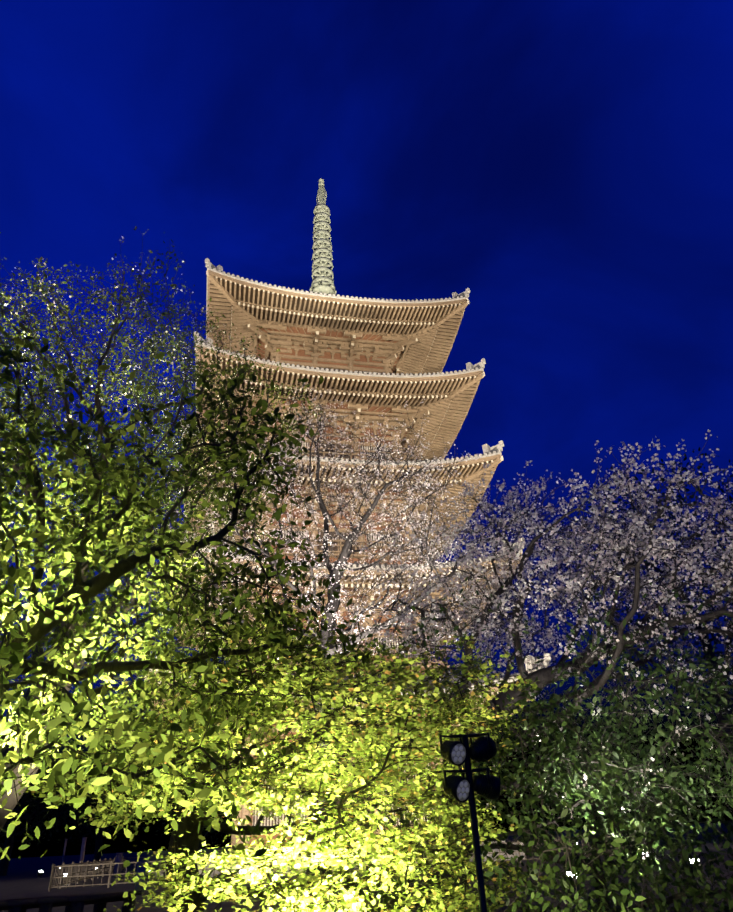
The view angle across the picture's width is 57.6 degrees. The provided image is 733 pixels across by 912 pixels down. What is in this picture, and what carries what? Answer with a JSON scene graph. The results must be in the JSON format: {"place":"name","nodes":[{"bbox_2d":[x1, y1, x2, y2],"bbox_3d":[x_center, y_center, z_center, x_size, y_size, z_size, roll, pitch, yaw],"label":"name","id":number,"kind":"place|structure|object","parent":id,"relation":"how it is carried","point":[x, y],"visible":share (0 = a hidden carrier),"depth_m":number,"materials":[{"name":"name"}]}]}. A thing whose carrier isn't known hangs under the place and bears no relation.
{"place":"outdoors","nodes":[
{"label":"outdoors","id":0,"kind":"place"},
{"bbox_2d":[0,823,732,911],"bbox_3d":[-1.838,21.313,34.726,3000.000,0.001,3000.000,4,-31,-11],"label":"ground","id":1,"kind":"structure","parent":0,"point":[20,880],"depth_m":22.87,"materials":[{"name":"black"}]},
{"bbox_2d":[0,898,27,911],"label":"railing","id":2,"kind":"object","parent":1,"relation":"on","point":[23,910],"visible":0.13,"depth_m":11.09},
{"bbox_2d":[0,896,54,911],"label":"railing","id":3,"kind":"object","parent":1,"relation":"on","point":[3,906],"visible":0.13,"depth_m":10.80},
{"bbox_2d":[37,870,42,877],"bbox_3d":[-18.762,24.024,38.324,0.308,0.360,0.293,22,-38,-36],"label":"ground lamp","id":4,"kind":"object","parent":1,"relation":"on","point":[40,873],"visible":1,"depth_m":38.27,"materials":[{"name":"white metal"}]},
{"bbox_2d":[7,894,78,911],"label":"railing","id":5,"kind":"object","parent":1,"relation":"on","point":[19,905],"visible":0.45,"depth_m":10.84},
{"bbox_2d":[0,715,98,875],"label":"tree limbs","id":6,"kind":"object","parent":1,"relation":"on","point":[5,860],"visible":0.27,"depth_m":47.24,"materials":[{"name":"green plant"}]},
{"bbox_2d":[60,839,67,874],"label":"gate post","id":7,"kind":"object","parent":1,"relation":"on","point":[64,853],"visible":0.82,"depth_m":42.01,"materials":[{"name":"grey wood"}]},
{"bbox_2d":[37,892,109,911],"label":"railing","id":8,"kind":"object","parent":1,"relation":"on","point":[47,904],"visible":0.48,"depth_m":11.02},
{"bbox_2d":[77,837,86,877],"bbox_3d":[-13.381,18.923,31.317,0.200,1.740,0.200,4,-31,-11],"label":"gate post","id":9,"kind":"object","parent":1,"relation":"on","point":[84,839],"visible":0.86,"depth_m":31.43,"materials":[{"name":"grey wood"}]},
{"bbox_2d":[69,890,141,911],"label":"railing","id":10,"kind":"object","parent":1,"relation":"on","point":[78,902],"visible":0.79,"depth_m":11.35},
{"bbox_2d":[39,717,182,867],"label":"tree limbs","id":11,"kind":"object","parent":1,"relation":"on","point":[98,843],"visible":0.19,"depth_m":57.08,"materials":[{"name":"green plant"}]},
{"bbox_2d":[113,853,122,877],"bbox_3d":[-12.175,20.066,32.704,0.340,1.040,0.340,4,-31,-11],"label":"gate post","id":12,"kind":"object","parent":1,"relation":"on","point":[119,858],"visible":0.93,"depth_m":32.63,"materials":[{"name":"stone"}]},
{"bbox_2d":[134,861,148,892],"bbox_3d":[-6.699,12.513,19.816,0.340,0.790,0.090,10,-32,-21],"label":"sign board","id":13,"kind":"object","parent":1,"relation":"on","point":[140,870],"visible":0.71,"depth_m":19.83,"materials":[{"name":"blue wood"}]},
{"bbox_2d":[0,226,322,832],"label":"tall tree limbs","id":14,"kind":"object","parent":1,"relation":"on","point":[11,803],"visible":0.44,"depth_m":11.43,"materials":[{"name":"green plant"}]},
{"bbox_2d":[0,313,371,871],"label":"tree limbs","id":15,"kind":"object","parent":1,"relation":"on","point":[98,543],"visible":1,"depth_m":5.33,"materials":[{"name":"green plant"}]},
{"bbox_2d":[140,748,232,853],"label":"tree limbs","id":16,"kind":"object","parent":1,"relation":"on","point":[200,841],"visible":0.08,"depth_m":63.33,"materials":[{"name":"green plant"}]},
{"bbox_2d":[18,592,557,911],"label":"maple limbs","id":17,"kind":"object","parent":1,"relation":"on","point":[185,884],"visible":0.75,"depth_m":5.78,"materials":[{"name":"green plant"}]},
{"bbox_2d":[141,382,545,909],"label":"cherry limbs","id":18,"kind":"object","parent":1,"relation":"on","point":[333,602],"visible":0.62,"depth_m":14.48,"materials":[{"name":"pink plant"}]},
{"bbox_2d":[144,178,550,876],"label":"pagoda","id":19,"kind":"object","parent":1,"relation":"on","point":[370,358],"visible":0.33,"depth_m":42.55,"materials":[{"name":"wood"}]},
{"bbox_2d":[48,836,649,891],"bbox_3d":[-1.856,20.959,34.931,23.080,0.820,23.080,4,-31,-11],"label":"fence","id":20,"kind":"object","parent":1,"relation":"on","point":[93,870],"visible":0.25,"depth_m":25.92,"materials":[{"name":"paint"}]},
{"bbox_2d":[439,733,500,911],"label":"floodlight stand","id":21,"kind":"object","parent":1,"relation":"on","point":[460,752],"visible":1,"depth_m":4.66,"materials":[{"name":"black metal"}]},
{"bbox_2d":[285,669,732,911],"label":"shrub limbs","id":22,"kind":"object","parent":1,"relation":"on","point":[595,869],"visible":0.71,"depth_m":6.49,"materials":[{"name":"green plant"}]},
{"bbox_2d":[341,429,732,911],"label":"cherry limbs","id":23,"kind":"object","parent":1,"relation":"on","point":[594,653],"visible":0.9,"depth_m":8.03,"materials":[{"name":"pink plant"}]},
{"bbox_2d":[564,872,580,892],"bbox_3d":[4.037,8.343,13.079,0.284,0.361,0.294,4,-31,-11],"label":"ground lamp","id":24,"kind":"object","parent":1,"relation":"on","point":[567,875],"visible":0.06,"depth_m":13.02,"materials":[{"name":"black metal"}]},
{"bbox_2d":[541,447,732,762],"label":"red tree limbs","id":25,"kind":"object","parent":1,"relation":"on","point":[709,646],"visible":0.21,"depth_m":23.44,"materials":[{"name":"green plant"}]},
{"bbox_2d":[689,859,705,876],"bbox_3d":[7.546,9.424,15.255,0.302,0.355,0.311,-27,-38,36],"label":"ground lamp","id":26,"kind":"object","parent":1,"relation":"on","point":[692,861],"visible":0.27,"depth_m":15.20,"materials":[{"name":"black metal"}]},
{"bbox_2d":[0,0,732,858],"label":"sky","id":27,"kind":"structure","parent":0,"point":[567,165],"materials":[{"name":"blue"}]}
]}

